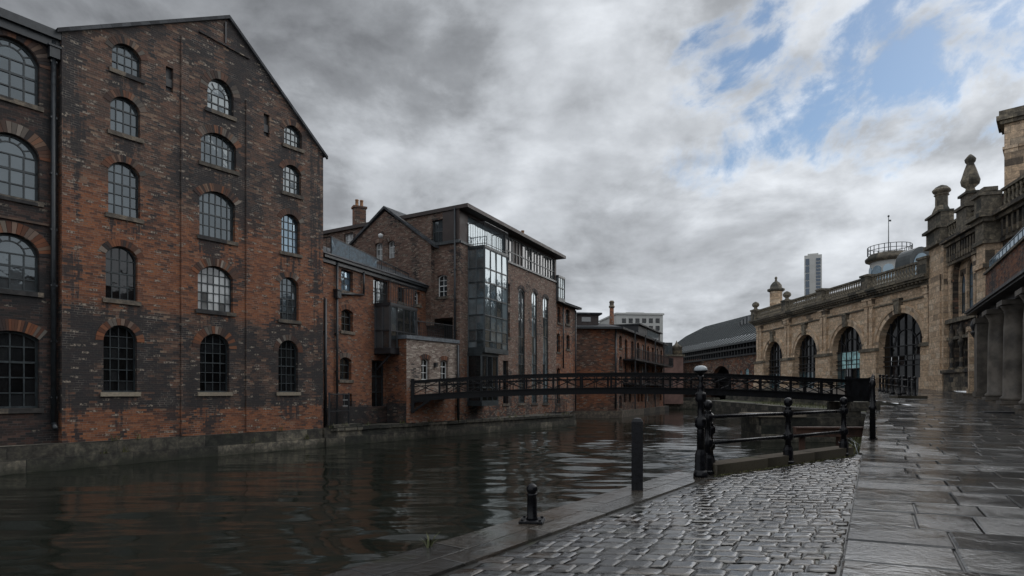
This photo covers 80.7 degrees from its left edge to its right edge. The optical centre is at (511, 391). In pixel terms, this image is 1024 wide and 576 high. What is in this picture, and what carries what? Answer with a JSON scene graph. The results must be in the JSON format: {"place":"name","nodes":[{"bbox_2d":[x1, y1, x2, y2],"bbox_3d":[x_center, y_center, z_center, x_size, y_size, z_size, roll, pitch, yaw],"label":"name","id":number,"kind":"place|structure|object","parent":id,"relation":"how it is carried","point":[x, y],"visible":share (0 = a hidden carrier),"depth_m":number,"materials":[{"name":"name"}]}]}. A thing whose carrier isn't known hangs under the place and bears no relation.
{"place":"outdoors","nodes":[
{"label":"outdoors","id":0,"kind":"place"},
{"bbox_2d":[0,409,849,575],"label":"water","id":1,"kind":"structure","parent":0,"point":[322,511],"depth_m":14.37,"materials":[{"name":"black liquid"}]},
{"bbox_2d":[665,397,719,408],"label":"canal end wall","id":2,"kind":"structure","parent":1,"relation":"in","point":[689,402],"depth_m":87.00,"materials":[{"name":"stone"}]},
{"bbox_2d":[792,427,862,449],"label":"rusty beam","id":3,"kind":"structure","parent":1,"relation":"in","point":[855,431],"depth_m":22.48,"materials":[{"name":"metal"}]},
{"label":"kerb wall","id":4,"kind":"object","parent":1,"relation":"in","visible":0},
{"bbox_2d":[708,446,853,475],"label":"kerb","id":5,"kind":"structure","parent":4,"relation":"on","point":[738,465],"depth_m":12.69,"materials":[{"name":"stone"}]},
{"bbox_2d":[704,400,713,473],"bbox_3d":[3.720,0.850,11.450,0.240,1.400,0.240,0,0,0],"label":"railing post","id":6,"kind":"object","parent":5,"relation":"on","point":[708,406],"visible":0.81,"depth_m":11.38,"materials":[{"name":"black metal"}]},
{"bbox_2d":[713,412,787,418],"bbox_3d":[4.850,0.470,12.250,2.629,0.099,0.099,0,0,-35],"label":"railing bar","id":7,"kind":"object","parent":6,"relation":"attached to","point":[750,415],"visible":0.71,"depth_m":12.21,"materials":[{"name":"black paint"}]},
{"bbox_2d":[713,435,787,444],"bbox_3d":[4.850,0.970,12.250,2.629,0.099,0.099,0,0,-35],"label":"railing bar","id":8,"kind":"object","parent":6,"relation":"attached to","point":[749,439],"visible":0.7,"depth_m":12.18,"materials":[{"name":"black paint"}]},
{"bbox_2d":[711,413,714,462],"bbox_3d":[3.860,1.010,11.750,0.240,1.220,0.240,0,0,0],"label":"railing post","id":9,"kind":"object","parent":5,"relation":"on","point":[712,431],"visible":0.2,"depth_m":11.68,"materials":[{"name":"black metal"}]},
{"bbox_2d":[783,398,794,463],"bbox_3d":[5.980,0.835,13.050,0.240,1.430,0.240,0,0,0],"label":"railing post","id":10,"kind":"object","parent":5,"relation":"on","point":[788,448],"visible":0.96,"depth_m":12.99,"materials":[{"name":"black metal"}]},
{"bbox_2d":[793,430,843,437],"bbox_3d":[7.050,0.970,13.900,2.593,0.099,0.099,0,0,-38],"label":"railing bar","id":11,"kind":"object","parent":10,"relation":"attached to","point":[818,433],"visible":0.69,"depth_m":13.87,"materials":[{"name":"black paint"}]},
{"bbox_2d":[793,409,843,414],"bbox_3d":[7.050,0.470,13.900,2.593,0.099,0.099,0,0,-38],"label":"railing bar","id":12,"kind":"object","parent":10,"relation":"attached to","point":[818,412],"visible":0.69,"depth_m":13.87,"materials":[{"name":"black paint"}]},
{"bbox_2d":[839,397,849,455],"bbox_3d":[8.120,0.835,14.750,0.240,1.430,0.240,0,0,0],"label":"railing post","id":13,"kind":"object","parent":5,"relation":"on","point":[843,442],"visible":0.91,"depth_m":14.69,"materials":[{"name":"black metal"}]},
{"bbox_2d":[0,0,1023,404],"label":"sky","id":14,"kind":"structure","parent":0,"point":[682,158],"materials":[{"name":"grey"}]},
{"bbox_2d":[576,312,672,410],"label":"brick building","id":15,"kind":"structure","parent":0,"point":[616,348],"depth_m":59.51,"materials":[{"name":"orange brick"}]},
{"bbox_2d":[448,458,860,575],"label":"cobbled path","id":16,"kind":"structure","parent":0,"point":[584,560],"depth_m":6.60,"materials":[{"name":"grey stone"}]},
{"bbox_2d":[720,400,865,411],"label":"towpath","id":17,"kind":"structure","parent":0,"point":[775,403],"depth_m":60.00,"materials":[{"name":"stone"}]},
{"bbox_2d":[786,388,931,471],"bbox_3d":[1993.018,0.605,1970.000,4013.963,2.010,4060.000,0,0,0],"label":"ground","id":18,"kind":"structure","parent":0,"point":[834,391],"depth_m":49.92,"materials":[{"name":"stone"}]},
{"bbox_2d":[100,399,861,547],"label":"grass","id":19,"kind":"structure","parent":18,"relation":"on","point":[856,440],"depth_m":20.42,"materials":[{"name":"green plant"}]},
{"bbox_2d":[324,472,712,575],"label":"quay edge","id":20,"kind":"object","parent":18,"relation":"on","point":[445,556],"visible":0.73,"depth_m":6.52,"materials":[{"name":"grey stone"}]},
{"bbox_2d":[519,484,544,523],"bbox_3d":[0.240,1.319,7.200,0.283,0.451,0.283,0,0,9],"label":"mooring post","id":21,"kind":"object","parent":20,"relation":"on","point":[532,517],"visible":1,"depth_m":7.15,"materials":[{"name":"black metal"}]},
{"bbox_2d":[631,418,642,490],"bbox_3d":[1.990,1.005,9.570,0.180,1.190,0.180,0,0,13],"label":"bollard","id":22,"kind":"object","parent":20,"relation":"on","point":[636,454],"visible":0.89,"depth_m":9.49,"materials":[{"name":"black metal"}]},
{"bbox_2d":[693,365,707,477],"bbox_3d":[3.460,0.531,11.050,0.266,2.037,0.266,0,0,0],"label":"capped post","id":23,"kind":"object","parent":20,"relation":"on","point":[700,470],"visible":1,"depth_m":10.99,"materials":[{"name":"black metal"}]},
{"bbox_2d":[439,455,964,575],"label":"joint filling","id":24,"kind":"object","parent":18,"relation":"on","point":[633,508],"visible":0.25,"depth_m":6.74,"materials":[{"name":"grey concrete"}]},
{"bbox_2d":[710,388,903,416],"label":"embankment wall","id":25,"kind":"structure","parent":18,"relation":"on","point":[733,407],"depth_m":61.91,"materials":[{"name":"stone"}]},
{"bbox_2d":[674,289,855,399],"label":"train shed","id":26,"kind":"structure","parent":25,"relation":"on","point":[727,347],"depth_m":120.07,"materials":[{"name":"metal"}]},
{"bbox_2d":[739,315,750,324],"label":"shed roof monitor","id":27,"kind":"object","parent":26,"relation":"on","point":[744,320],"visible":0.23,"depth_m":119.75,"materials":[{"name":"grey glass"}]},
{"bbox_2d":[804,253,821,299],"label":"tower block","id":28,"kind":"structure","parent":18,"relation":"on","point":[812,272],"depth_m":397.67,"materials":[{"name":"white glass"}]},
{"bbox_2d":[748,255,929,388],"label":"station hall","id":29,"kind":"structure","parent":18,"relation":"on","point":[868,327],"depth_m":69.01,"materials":[{"name":"stone"}]},
{"bbox_2d":[768,342,781,387],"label":"arch window","id":30,"kind":"structure","parent":29,"relation":"in","point":[774,367],"depth_m":88.70,"materials":[{"name":"black glass"}]},
{"bbox_2d":[767,277,784,311],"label":"turret","id":31,"kind":"object","parent":29,"relation":"on","point":[776,290],"visible":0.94,"depth_m":91.27,"materials":[{"name":"stone"}]},
{"bbox_2d":[798,335,816,387],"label":"arch window","id":32,"kind":"structure","parent":29,"relation":"in","point":[808,349],"depth_m":79.81,"materials":[{"name":"black glass"}]},
{"bbox_2d":[836,327,861,387],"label":"arch window","id":33,"kind":"structure","parent":29,"relation":"in","point":[849,345],"depth_m":70.55,"materials":[{"name":"glass"}]},
{"bbox_2d":[865,242,912,284],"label":"roof lantern","id":34,"kind":"object","parent":29,"relation":"on","point":[883,261],"visible":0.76,"depth_m":72.56,"materials":[{"name":"stone"}]},
{"bbox_2d":[872,265,880,279],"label":"window","id":35,"kind":"structure","parent":34,"relation":"in","point":[876,269],"depth_m":73.23,"materials":[{"name":"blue glass"}]},
{"bbox_2d":[883,264,893,278],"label":"window","id":36,"kind":"structure","parent":34,"relation":"in","point":[886,267],"depth_m":72.24,"materials":[{"name":"blue glass"}]},
{"bbox_2d":[887,215,890,250],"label":"flagpole","id":37,"kind":"object","parent":34,"relation":"on","point":[888,216],"visible":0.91,"depth_m":74.16,"materials":[{"name":"grey metal"}]},
{"bbox_2d":[883,313,922,387],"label":"arch window","id":38,"kind":"structure","parent":29,"relation":"in","point":[903,337],"depth_m":61.38,"materials":[{"name":"black glass"}]},
{"bbox_2d":[895,246,928,278],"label":"curved roof","id":39,"kind":"structure","parent":29,"relation":"on","point":[907,257],"depth_m":66.10,"materials":[{"name":"metal"}]},
{"bbox_2d":[922,154,1023,390],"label":"gothic pavilion","id":40,"kind":"structure","parent":18,"relation":"on","point":[975,236],"depth_m":50.68,"materials":[{"name":"stone"}]},
{"bbox_2d":[962,275,964,313],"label":"lancet window","id":41,"kind":"structure","parent":40,"relation":"in","point":[963,279],"depth_m":52.02,"materials":[{"name":"grey glass"}]},
{"bbox_2d":[969,262,972,307],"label":"lancet window","id":42,"kind":"structure","parent":40,"relation":"in","point":[971,266],"depth_m":50.60,"materials":[{"name":"grey glass"}]},
{"bbox_2d":[996,105,1023,185],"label":"stone chimney stack","id":43,"kind":"object","parent":40,"relation":"on","point":[1010,123],"visible":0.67,"depth_m":45.12,"materials":[{"name":"stone"}]},
{"bbox_2d":[957,227,1023,415],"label":"colonnade building","id":44,"kind":"structure","parent":18,"relation":"on","point":[996,361],"depth_m":34.48,"materials":[{"name":"grey stone"}]},
{"bbox_2d":[970,314,978,337],"bbox_3d":[30.434,-3.900,39.376,0.776,2.400,0.776,0,0,22],"label":"hanging lantern","id":45,"kind":"object","parent":44,"relation":"hanging from","point":[972,326],"visible":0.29,"depth_m":39.35,"materials":[{"name":"black metal"}]},
{"bbox_2d":[840,388,1023,575],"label":"pavement","id":46,"kind":"structure","parent":0,"point":[958,460],"depth_m":9.21,"materials":[{"name":"grey stone"}]},
{"bbox_2d":[859,410,877,454],"bbox_3d":[14.337,1.240,24.095,0.412,0.999,20.994,0,0,31],"label":"pavement edge","id":47,"kind":"object","parent":46,"relation":"on","point":[867,444],"visible":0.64,"depth_m":17.58,"materials":[{"name":"grey stone"}]},
{"bbox_2d":[868,374,876,438],"bbox_3d":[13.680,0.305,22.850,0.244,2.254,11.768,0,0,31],"label":"iron bollard post","id":48,"kind":"object","parent":47,"relation":"on","point":[872,422],"visible":1,"depth_m":17.85,"materials":[{"name":"black metal"}]},
{"bbox_2d":[878,374,927,397],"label":"plaza railing","id":49,"kind":"object","parent":46,"relation":"on","point":[909,387],"visible":0.97,"depth_m":44.75,"materials":[{"name":"black metal"}]},
{"bbox_2d":[980,411,1014,412],"bbox_3d":[23.500,0.969,28.400,2.400,0.105,1.200,0,0,21],"label":"manhole cover","id":50,"kind":"object","parent":46,"relation":"on","point":[997,411],"visible":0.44,"depth_m":28.34,"materials":[{"name":"black metal"}]},
{"bbox_3d":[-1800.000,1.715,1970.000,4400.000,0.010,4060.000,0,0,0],"label":"land","id":51,"kind":"structure","parent":0,"visible":0},
{"bbox_2d":[556,275,581,411],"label":"brick wing","id":52,"kind":"structure","parent":51,"relation":"on","point":[566,340],"depth_m":51.21,"materials":[{"name":"brown brick"}]},
{"bbox_2d":[556,330,560,353],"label":"window","id":53,"kind":"structure","parent":52,"relation":"in","point":[558,331],"depth_m":50.22,"materials":[{"name":"green paint"}]},
{"bbox_2d":[556,365,560,405],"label":"drainpipe","id":54,"kind":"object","parent":52,"relation":"in","point":[557,366],"depth_m":50.25,"materials":[{"name":"black metal"}]},
{"bbox_2d":[557,304,561,324],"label":"window","id":55,"kind":"structure","parent":52,"relation":"in","point":[558,305],"depth_m":50.33,"materials":[{"name":"green paint"}]},
{"bbox_2d":[565,307,570,326],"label":"window","id":56,"kind":"structure","parent":52,"relation":"in","point":[566,308],"depth_m":52.15,"materials":[{"name":"green paint"}]},
{"bbox_2d":[566,332,570,350],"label":"window","id":57,"kind":"structure","parent":52,"relation":"in","point":[567,333],"depth_m":52.15,"materials":[{"name":"green paint"}]},
{"bbox_2d":[609,300,614,324],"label":"factory chimney","id":58,"kind":"object","parent":51,"relation":"on","point":[611,307],"visible":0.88,"depth_m":104.67,"materials":[{"name":"brick"}]},
{"bbox_2d":[599,312,663,341],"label":"white block","id":59,"kind":"structure","parent":51,"relation":"on","point":[653,320],"depth_m":125.77,"materials":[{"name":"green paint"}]},
{"bbox_2d":[665,340,684,403],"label":"rooftop house","id":60,"kind":"structure","parent":51,"relation":"on","point":[674,352],"depth_m":86.15,"materials":[{"name":"brick"}]},
{"label":"canal bed","id":61,"kind":"structure","parent":0,"visible":0},
{"bbox_2d":[0,413,575,475],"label":"quay wall","id":62,"kind":"structure","parent":61,"relation":"on","point":[15,459],"depth_m":23.95,"materials":[{"name":"stone"}]},
{"bbox_2d":[0,7,61,445],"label":"brick warehouse","id":63,"kind":"structure","parent":62,"relation":"on","point":[30,49],"depth_m":19.06,"materials":[{"name":"red brick"}]},
{"bbox_2d":[0,319,47,413],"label":"window","id":64,"kind":"structure","parent":63,"relation":"in","point":[18,351],"depth_m":18.91,"materials":[{"name":"green paint"}]},
{"bbox_2d":[0,29,50,112],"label":"window","id":65,"kind":"structure","parent":63,"relation":"in","point":[18,68],"depth_m":18.93,"materials":[{"name":"grey glass"}]},
{"bbox_2d":[0,120,50,207],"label":"window","id":66,"kind":"structure","parent":63,"relation":"in","point":[18,162],"depth_m":18.91,"materials":[{"name":"grey glass"}]},
{"bbox_2d":[0,221,50,297],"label":"window","id":67,"kind":"structure","parent":63,"relation":"in","point":[18,259],"depth_m":18.91,"materials":[{"name":"grey glass"}]},
{"bbox_2d":[56,15,327,442],"bbox_3d":[-17.952,-6.628,28.172,16.120,16.556,10.309,0,0,36],"label":"gabled mill","id":68,"kind":"object","parent":62,"relation":"on","point":[192,154],"visible":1,"depth_m":22.45,"materials":[{"name":"red brick"}]},
{"bbox_2d":[95,318,144,395],"bbox_3d":[-13.569,-1.195,20.847,0.280,2.690,1.518,0,0,36],"label":"window","id":69,"kind":"structure","parent":68,"relation":"in","point":[118,341],"depth_m":20.90,"materials":[{"name":"black glass"}]},
{"bbox_2d":[98,239,143,305],"bbox_3d":[-13.545,-4.155,20.880,0.280,2.232,1.428,0,0,36],"label":"window","id":70,"kind":"structure","parent":68,"relation":"in","point":[120,262],"depth_m":20.93,"materials":[{"name":"grey glass"}]},
{"bbox_2d":[101,155,146,223],"bbox_3d":[-13.495,-7.072,20.947,0.280,2.238,1.433,0,0,36],"label":"window","id":71,"kind":"structure","parent":68,"relation":"in","point":[122,180],"depth_m":21.00,"materials":[{"name":"grey glass"}]},
{"bbox_2d":[103,89,146,143],"bbox_3d":[-13.476,-9.627,20.973,0.280,1.667,1.378,0,0,36],"label":"window","id":72,"kind":"structure","parent":68,"relation":"in","point":[123,115],"depth_m":21.00,"materials":[{"name":"grey glass"}]},
{"bbox_2d":[105,36,147,84],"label":"window","id":73,"kind":"structure","parent":68,"relation":"in","point":[125,63],"depth_m":21.04,"materials":[{"name":"grey glass"}]},
{"bbox_2d":[192,326,236,395],"bbox_3d":[-11.619,-1.206,23.500,0.280,2.711,1.752,0,0,36],"label":"window","id":74,"kind":"structure","parent":68,"relation":"in","point":[213,349],"depth_m":23.54,"materials":[{"name":"black glass"}]},
{"bbox_2d":[191,258,238,316],"bbox_3d":[-11.597,-4.105,23.529,0.280,2.194,1.907,0,0,36],"label":"window","id":75,"kind":"structure","parent":68,"relation":"in","point":[214,285],"depth_m":23.58,"materials":[{"name":"grey glass"}]},
{"bbox_2d":[194,183,240,245],"bbox_3d":[-11.553,-6.979,23.589,0.280,2.262,1.890,0,0,36],"label":"window","id":76,"kind":"structure","parent":68,"relation":"in","point":[215,211],"depth_m":23.64,"materials":[{"name":"glass"}]},
{"bbox_2d":[195,124,241,175],"bbox_3d":[-11.522,-9.537,23.632,0.280,1.722,1.876,0,0,36],"label":"window","id":77,"kind":"structure","parent":68,"relation":"in","point":[216,153],"depth_m":23.67,"materials":[{"name":"grey glass"}]},
{"bbox_2d":[200,70,240,121],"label":"window","id":78,"kind":"structure","parent":68,"relation":"in","point":[218,95],"depth_m":23.74,"materials":[{"name":"grey glass"}]},
{"bbox_2d":[273,335,302,395],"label":"window","id":79,"kind":"structure","parent":68,"relation":"in","point":[286,351],"depth_m":26.18,"materials":[{"name":"grey glass"}]},
{"bbox_2d":[275,272,302,324],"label":"window","id":80,"kind":"structure","parent":68,"relation":"in","point":[288,288],"depth_m":26.19,"materials":[{"name":"grey glass"}]},
{"bbox_2d":[277,208,303,257],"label":"window","id":81,"kind":"structure","parent":68,"relation":"in","point":[289,224],"depth_m":26.23,"materials":[{"name":"grey glass"}]},
{"bbox_2d":[279,159,304,199],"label":"window","id":82,"kind":"structure","parent":68,"relation":"in","point":[290,175],"depth_m":26.30,"materials":[{"name":"grey glass"}]},
{"bbox_2d":[280,119,305,153],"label":"window","id":83,"kind":"structure","parent":68,"relation":"in","point":[291,136],"depth_m":26.30,"materials":[{"name":"grey glass"}]},
{"bbox_2d":[323,236,428,427],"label":"brick house","id":84,"kind":"structure","parent":62,"relation":"on","point":[371,311],"depth_m":30.66,"materials":[{"name":"red brick"}]},
{"bbox_2d":[325,393,361,427],"bbox_3d":[-7.965,0.838,28.644,0.500,1.624,2.118,0,0,23],"label":"iron grille","id":85,"kind":"object","parent":84,"relation":"in","point":[343,411],"visible":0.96,"depth_m":28.51,"materials":[{"name":"metal"}]},
{"bbox_2d":[338,352,353,382],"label":"window","id":86,"kind":"structure","parent":84,"relation":"in","point":[344,363],"depth_m":29.58,"materials":[{"name":"glass"}]},
{"bbox_2d":[340,304,354,334],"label":"window","id":87,"kind":"structure","parent":84,"relation":"in","point":[345,315],"depth_m":29.60,"materials":[{"name":"green paint"}]},
{"bbox_2d":[341,270,354,295],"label":"window","id":88,"kind":"structure","parent":84,"relation":"in","point":[345,276],"depth_m":29.67,"materials":[{"name":"glass"}]},
{"bbox_2d":[372,360,386,410],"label":"french window","id":89,"kind":"structure","parent":84,"relation":"in","point":[377,375],"depth_m":32.16,"materials":[{"name":"black glass"}]},
{"bbox_2d":[373,279,386,302],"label":"window","id":90,"kind":"structure","parent":84,"relation":"in","point":[379,282],"depth_m":32.43,"materials":[{"name":"white glass"}]},
{"bbox_2d":[374,302,417,354],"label":"bay window","id":91,"kind":"structure","parent":84,"relation":"in","point":[391,320],"depth_m":31.58,"materials":[{"name":"grey glass"}]},
{"bbox_2d":[386,320,459,422],"bbox_3d":[-5.650,-1.110,34.230,3.569,5.520,4.200,0,0,36],"label":"brick extension","id":92,"kind":"object","parent":62,"relation":"on","point":[419,357],"visible":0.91,"depth_m":32.55,"materials":[{"name":"brown brick"}]},
{"bbox_2d":[420,354,431,382],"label":"window","id":93,"kind":"structure","parent":92,"relation":"in","point":[423,361],"depth_m":32.94,"materials":[{"name":"white paint"}]},
{"bbox_2d":[439,356,449,382],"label":"window","id":94,"kind":"structure","parent":92,"relation":"in","point":[443,364],"depth_m":34.17,"materials":[{"name":"white paint"}]},
{"bbox_2d":[323,199,565,419],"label":"brick block","id":95,"kind":"structure","parent":62,"relation":"on","point":[490,281],"depth_m":37.59,"materials":[{"name":"brown brick"}]},
{"bbox_2d":[346,233,352,246],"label":"window","id":96,"kind":"structure","parent":95,"relation":"in","point":[349,237],"depth_m":40.36,"materials":[{"name":"grey glass"}]},
{"bbox_2d":[374,239,383,260],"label":"window","id":97,"kind":"structure","parent":95,"relation":"in","point":[379,247],"depth_m":38.45,"materials":[{"name":"grey glass"}]},
{"bbox_2d":[386,237,395,257],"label":"window","id":98,"kind":"structure","parent":95,"relation":"in","point":[392,244],"depth_m":37.94,"materials":[{"name":"grey glass"}]},
{"bbox_2d":[433,220,442,242],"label":"window","id":99,"kind":"structure","parent":95,"relation":"in","point":[437,225],"depth_m":36.56,"materials":[{"name":"grey glass"}]},
{"bbox_2d":[435,271,448,299],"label":"window","id":100,"kind":"structure","parent":95,"relation":"in","point":[442,279],"depth_m":36.32,"materials":[{"name":"glass"}]},
{"bbox_2d":[502,361,509,405],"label":"window","id":101,"kind":"structure","parent":95,"relation":"in","point":[504,362],"depth_m":41.01,"materials":[{"name":"green paint"}]},
{"bbox_2d":[517,285,525,404],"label":"window","id":102,"kind":"structure","parent":95,"relation":"in","point":[520,292],"depth_m":42.97,"materials":[{"name":"glass"}]},
{"bbox_2d":[531,288,537,404],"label":"window","id":103,"kind":"structure","parent":95,"relation":"in","point":[533,291],"depth_m":44.91,"materials":[{"name":"glass"}]},
{"bbox_2d":[542,294,549,404],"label":"window","id":104,"kind":"structure","parent":95,"relation":"in","point":[545,303],"depth_m":46.95,"materials":[{"name":"grey glass"}]},
{"bbox_2d":[548,399,565,413],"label":"quay railing","id":105,"kind":"object","parent":62,"relation":"on","point":[556,412],"visible":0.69,"depth_m":44.82,"materials":[{"name":"black metal"}]},
{"bbox_2d":[570,406,668,417],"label":"canal wall","id":106,"kind":"structure","parent":61,"relation":"on","point":[609,414],"depth_m":58.56,"materials":[{"name":"stone"}]},
{"bbox_2d":[739,409,864,442],"bbox_3d":[15.094,2.160,31.513,5.300,2.480,3.480,0,0,4],"label":"stone abutment","id":107,"kind":"object","parent":61,"relation":"on","point":[760,426],"visible":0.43,"depth_m":29.98,"materials":[{"name":"grey stone"}]},
{"bbox_2d":[411,372,879,412],"bbox_3d":[6.471,0.047,32.060,23.780,2.099,2.700,0,0,4],"label":"footbridge","id":108,"kind":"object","parent":107,"relation":"on","point":[857,391],"visible":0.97,"depth_m":31.07,"materials":[{"name":"black paint"}]}
]}

